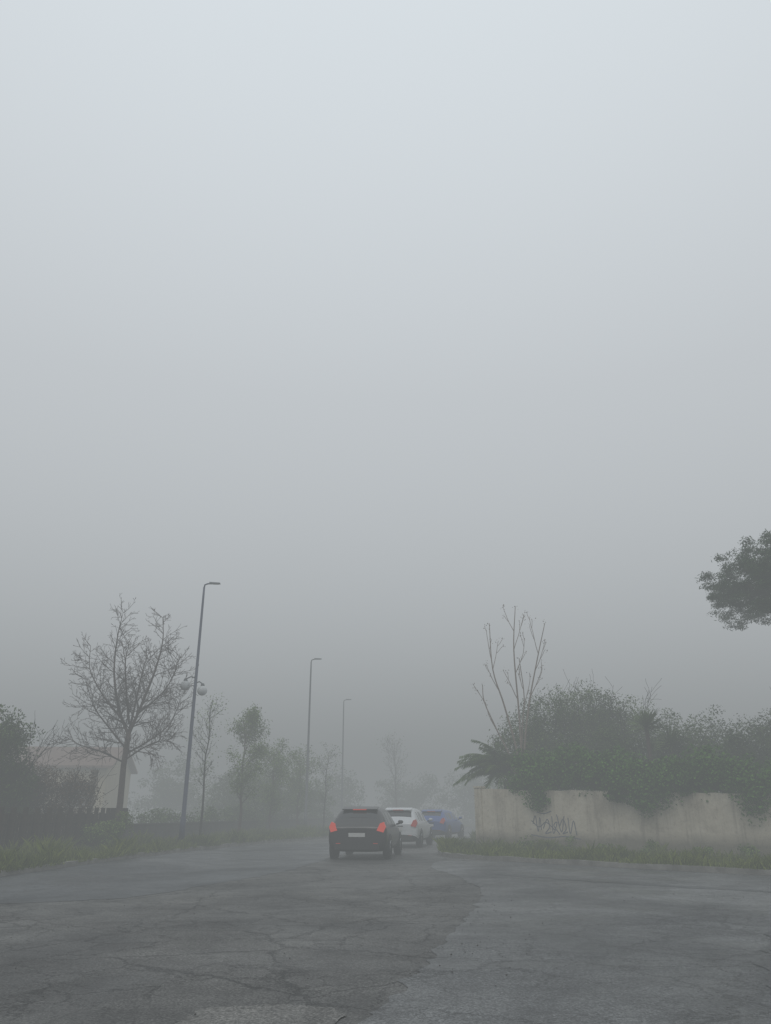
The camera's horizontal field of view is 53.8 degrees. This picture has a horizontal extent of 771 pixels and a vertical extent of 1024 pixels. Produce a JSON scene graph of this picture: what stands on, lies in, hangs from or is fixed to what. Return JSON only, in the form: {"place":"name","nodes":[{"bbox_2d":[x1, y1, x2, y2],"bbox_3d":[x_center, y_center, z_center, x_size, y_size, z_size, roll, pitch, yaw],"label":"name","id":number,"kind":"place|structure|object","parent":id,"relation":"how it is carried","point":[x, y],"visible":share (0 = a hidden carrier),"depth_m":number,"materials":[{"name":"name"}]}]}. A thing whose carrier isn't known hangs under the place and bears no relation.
{"place":"outdoors","nodes":[
{"label":"outdoors","id":0,"kind":"place"},
{"bbox_2d":[62,815,475,840],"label":"verge","id":1,"kind":"structure","parent":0,"point":[470,825],"depth_m":111.86,"materials":[{"name":"soil"}]},
{"bbox_2d":[0,704,78,841],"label":"roadside shrub","id":2,"kind":"object","parent":1,"relation":"on","point":[11,772],"visible":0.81,"depth_m":25.11,"materials":[{"name":"green plant"}]},
{"bbox_2d":[0,749,116,844],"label":"brown hedge","id":3,"kind":"object","parent":1,"relation":"on","point":[56,789],"visible":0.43,"depth_m":26.96,"materials":[{"name":"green plant"}]},
{"bbox_2d":[0,807,127,848],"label":"wooden fence","id":4,"kind":"object","parent":1,"relation":"on","point":[69,821],"visible":0.48,"depth_m":24.32,"materials":[{"name":"brown wood"}]},
{"bbox_2d":[18,757,130,828],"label":"walls","id":5,"kind":"structure","parent":1,"relation":"on","point":[110,782],"depth_m":48.35,"materials":[{"name":"beige paint"}]},
{"bbox_2d":[42,782,89,805],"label":"shutters","id":6,"kind":"object","parent":5,"relation":"attached to","point":[83,797],"visible":0.07,"depth_m":47.34,"materials":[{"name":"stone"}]},
{"bbox_2d":[11,746,137,773],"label":"roof","id":7,"kind":"structure","parent":5,"relation":"on","point":[55,753],"depth_m":49.56,"materials":[{"name":"tile"}]},
{"bbox_2d":[88,770,98,812],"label":"gate pier","id":8,"kind":"structure","parent":1,"relation":"on","point":[95,774],"depth_m":29.33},
{"bbox_2d":[70,811,134,848],"bbox_3d":[-9.734,11.064,26.447,2.248,1.290,1.278,17,-27,-37],"label":"shrub","id":9,"kind":"object","parent":1,"relation":"on","point":[111,828],"visible":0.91,"depth_m":26.38,"materials":[{"name":"green plant"}]},
{"bbox_2d":[44,593,198,837],"bbox_3d":[-10.059,7.822,29.206,5.451,9.452,3.856,0,-21,0],"label":"bare tree","id":10,"kind":"object","parent":1,"relation":"on","point":[127,748],"visible":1,"depth_m":29.17,"materials":[{"name":"brown plant"}]},
{"bbox_2d":[0,824,329,872],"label":"verge grass","id":11,"kind":"structure","parent":1,"relation":"on","point":[38,852],"depth_m":24.15,"materials":[{"name":"green plant"}]},
{"bbox_2d":[127,802,268,832],"bbox_3d":[-9.171,15.329,37.828,3.383,1.783,11.799,-8,-23,19],"label":"hedge","id":12,"kind":"object","parent":1,"relation":"on","point":[231,815],"visible":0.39,"depth_m":38.22,"materials":[{"name":"green plant"}]},
{"bbox_2d":[178,582,220,840],"bbox_3d":[-7.613,7.731,30.240,1.260,10.280,0.453,0,-22,1],"label":"street lamp","id":13,"kind":"object","parent":1,"relation":"on","point":[201,689],"visible":0.88,"depth_m":30.15,"materials":[{"name":"metal"}]},
{"bbox_2d":[186,693,228,836],"bbox_3d":[-7.729,10.755,32.245,1.962,6.232,2.113,0,-21,0],"label":"young tree","id":14,"kind":"object","parent":1,"relation":"on","point":[204,774],"visible":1,"depth_m":32.40,"materials":[{"name":"grey plant"}]},
{"bbox_2d":[125,817,336,840],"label":"stone wall","id":15,"kind":"structure","parent":1,"relation":"on","point":[162,830],"depth_m":35.70,"materials":[{"name":"grey stone"}]},
{"bbox_2d":[224,701,272,831],"bbox_3d":[-6.642,12.225,35.941,2.389,6.234,2.916,0,-21,0],"label":"leafy tree","id":16,"kind":"object","parent":1,"relation":"on","point":[250,720],"visible":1,"depth_m":36.20,"materials":[{"name":"green plant"}]},
{"bbox_2d":[190,762,335,830],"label":"shrubbery","id":17,"kind":"object","parent":1,"relation":"on","point":[255,802],"visible":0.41,"depth_m":50.54,"materials":[{"name":"green plant"}]},
{"bbox_2d":[251,738,300,829],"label":"leafy tree","id":18,"kind":"object","parent":1,"relation":"on","point":[270,795],"visible":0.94,"depth_m":41.26,"materials":[{"name":"green plant"}]},
{"bbox_2d":[279,744,323,825],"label":"leafy tree","id":19,"kind":"object","parent":1,"relation":"on","point":[299,777],"visible":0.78,"depth_m":46.09,"materials":[{"name":"green plant"}]},
{"bbox_2d":[303,658,320,827],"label":"street lamp","id":20,"kind":"object","parent":1,"relation":"on","point":[306,792],"visible":0.8,"depth_m":45.96,"materials":[{"name":"metal"}]},
{"bbox_2d":[63,744,576,823],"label":"distant trees","id":21,"kind":"object","parent":1,"relation":"on","point":[170,795],"visible":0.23,"depth_m":78.07,"materials":[{"name":"green plant"}]},
{"bbox_2d":[314,742,341,827],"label":"young tree","id":22,"kind":"object","parent":1,"relation":"on","point":[325,782],"visible":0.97,"depth_m":48.77,"materials":[{"name":"green plant"}]},
{"bbox_2d":[341,699,350,810],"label":"street lamp","id":23,"kind":"object","parent":1,"relation":"on","point":[342,759],"visible":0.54,"depth_m":63.72,"materials":[{"name":"metal"}]},
{"bbox_2d":[376,731,410,807],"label":"bare tree","id":24,"kind":"object","parent":1,"relation":"on","point":[396,770],"visible":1,"depth_m":71.97,"materials":[{"name":"grey plant"}]},
{"bbox_2d":[129,812,469,814],"bbox_3d":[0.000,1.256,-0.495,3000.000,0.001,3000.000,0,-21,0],"label":"ground","id":25,"kind":"structure","parent":0,"point":[130,813],"depth_m":518.30,"materials":[{"name":"soil"}]},
{"bbox_2d":[0,828,770,1023],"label":"road","id":26,"kind":"structure","parent":0,"point":[349,937],"depth_m":8.38,"materials":[{"name":"grey asphalt"}]},
{"bbox_2d":[0,842,344,903],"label":"asphalt resurfacing","id":27,"kind":"structure","parent":26,"relation":"on","point":[148,875],"depth_m":17.64,"materials":[{"name":"grey asphalt"}]},
{"bbox_2d":[0,827,475,876],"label":"kerb","id":28,"kind":"structure","parent":26,"relation":"on","point":[57,866],"depth_m":23.63,"materials":[{"name":"concrete"}]},
{"bbox_2d":[175,1004,345,1023],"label":"asphalt patch","id":29,"kind":"object","parent":26,"relation":"on","point":[275,1014],"visible":1,"depth_m":5.35,"materials":[{"name":"grey asphalt"}]},
{"bbox_2d":[329,806,402,858],"bbox_3d":[-0.577,10.361,24.631,2.165,1.525,4.119,-3,-22,7],"label":"car","id":30,"kind":"object","parent":26,"relation":"on","point":[352,829],"visible":1,"depth_m":22.91,"materials":[{"name":"paint"}]},
{"bbox_2d":[385,808,432,846],"bbox_3d":[0.843,13.321,32.145,2.145,1.525,4.119,-4,-22,11],"label":"car","id":31,"kind":"object","parent":26,"relation":"on","point":[414,826],"visible":0.62,"depth_m":30.64,"materials":[{"name":"paint"}]},
{"bbox_2d":[421,809,463,838],"bbox_3d":[2.896,16.614,40.436,2.105,1.475,4.119,-8,-23,19],"label":"car","id":32,"kind":"object","parent":26,"relation":"on","point":[447,823],"visible":0.72,"depth_m":39.11,"materials":[{"name":"paint"}]},
{"bbox_2d":[358,861,770,1023],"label":"asphalt resurfacing","id":33,"kind":"structure","parent":26,"relation":"on","point":[601,952],"depth_m":7.71,"materials":[{"name":"grey asphalt"}]},
{"bbox_2d":[486,873,770,891],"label":"tyre track","id":34,"kind":"structure","parent":33,"relation":"on","point":[701,887],"depth_m":15.15,"materials":[{"name":"grey asphalt"}]},
{"bbox_2d":[753,931,770,987],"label":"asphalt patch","id":35,"kind":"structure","parent":33,"relation":"on","point":[766,963],"depth_m":7.18,"materials":[{"name":"grey asphalt"}]},
{"bbox_2d":[438,850,770,874],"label":"kerb","id":36,"kind":"structure","parent":26,"relation":"on","point":[640,866],"depth_m":19.67,"materials":[{"name":"concrete"}]},
{"bbox_2d":[0,0,770,811],"label":"sky","id":37,"kind":"structure","parent":0,"point":[386,327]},
{"bbox_2d":[431,830,770,869],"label":"verge","id":38,"kind":"structure","parent":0,"point":[602,860],"depth_m":20.37,"materials":[{"name":"green plant"}]},
{"bbox_2d":[453,739,538,788],"bbox_3d":[4.767,11.105,30.185,3.896,4.061,3.852,10,-24,-24],"label":"palm tree","id":39,"kind":"object","parent":38,"relation":"on","point":[486,764],"visible":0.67,"depth_m":30.14,"materials":[{"name":"green plant"}]},
{"bbox_2d":[473,604,547,772],"bbox_3d":[5.030,8.224,30.186,3.264,9.331,1.076,0,-21,0],"label":"dry stemmed tree","id":40,"kind":"object","parent":38,"relation":"on","point":[521,738],"visible":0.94,"depth_m":30.57,"materials":[{"name":"brown plant"}]},
{"bbox_2d":[473,786,770,856],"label":"boundary wall","id":41,"kind":"structure","parent":38,"relation":"on","point":[715,822],"depth_m":24.67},
{"bbox_2d":[531,811,580,839],"bbox_3d":[5.780,10.683,25.947,1.805,0.913,0.001,-15,-26,33],"label":"graffiti","id":42,"kind":"object","parent":41,"relation":"attached to","point":[555,829],"visible":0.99,"depth_m":25.94,"materials":[{"name":"paint"}]},
{"bbox_2d":[500,741,770,825],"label":"ivy","id":43,"kind":"object","parent":41,"relation":"attached to","point":[542,772],"visible":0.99,"depth_m":24.58,"materials":[{"name":"green plant"}]},
{"bbox_2d":[473,670,770,795],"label":"tall shrubs","id":44,"kind":"object","parent":38,"relation":"on","point":[576,724],"visible":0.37,"depth_m":31.11,"materials":[{"name":"green plant"}]},
{"bbox_2d":[511,835,759,857],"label":"weeds","id":45,"kind":"object","parent":38,"relation":"on","point":[742,849],"visible":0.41,"depth_m":23.33,"materials":[{"name":"green plant"}]},
{"bbox_2d":[538,720,770,792],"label":"laurel bush","id":46,"kind":"object","parent":38,"relation":"on","point":[616,741],"visible":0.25,"depth_m":27.84,"materials":[{"name":"green plant"}]},
{"bbox_2d":[626,705,693,791],"bbox_3d":[9.980,9.457,27.345,2.525,5.087,1.769,0,-21,0],"label":"yucca","id":47,"kind":"object","parent":38,"relation":"on","point":[645,718],"visible":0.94,"depth_m":27.78,"materials":[{"name":"green plant"}]},
{"bbox_2d":[696,529,770,630],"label":"umbrella pine","id":48,"kind":"object","parent":38,"relation":"on","point":[757,596],"visible":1,"depth_m":25.86,"materials":[{"name":"green plant"}]}
]}

